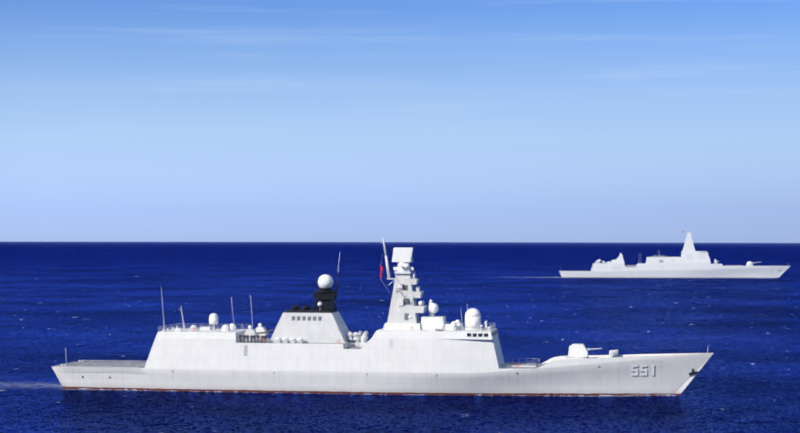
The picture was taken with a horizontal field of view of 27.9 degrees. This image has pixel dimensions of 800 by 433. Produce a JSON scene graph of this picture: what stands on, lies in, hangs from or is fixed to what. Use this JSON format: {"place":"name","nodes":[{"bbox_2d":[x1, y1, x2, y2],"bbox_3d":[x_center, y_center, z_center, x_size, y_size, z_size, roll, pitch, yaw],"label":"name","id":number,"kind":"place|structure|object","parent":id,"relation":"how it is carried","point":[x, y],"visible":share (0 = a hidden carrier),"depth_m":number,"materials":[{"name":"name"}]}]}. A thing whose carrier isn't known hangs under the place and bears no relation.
{"place":"outdoors","nodes":[
{"label":"outdoors","id":0,"kind":"place"},
{"bbox_2d":[0,242,799,432],"bbox_3d":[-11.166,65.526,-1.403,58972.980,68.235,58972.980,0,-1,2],"label":"sea","id":1,"kind":"structure","parent":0,"point":[86,301],"depth_m":605.47,"materials":[{"name":"liquid"}]},
{"bbox_2d":[2,381,674,396],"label":"frigate wake","id":2,"kind":"object","parent":1,"relation":"on","point":[296,393],"visible":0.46,"depth_m":326.98,"materials":[{"name":"white liquid"}]},
{"bbox_2d":[52,238,712,395],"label":"frigate","id":3,"kind":"object","parent":1,"relation":"on","point":[322,349],"visible":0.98,"depth_m":323.47,"materials":[{"name":"white metal"}]},
{"bbox_2d":[559,231,789,277],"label":"destroyer","id":4,"kind":"object","parent":1,"relation":"on","point":[690,262],"visible":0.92,"depth_m":1257.06,"materials":[{"name":"grey metal"}]},
{"bbox_2d":[0,0,799,242],"label":"sky","id":5,"kind":"structure","parent":0,"point":[609,121],"materials":[{"name":"blue"}]}
]}

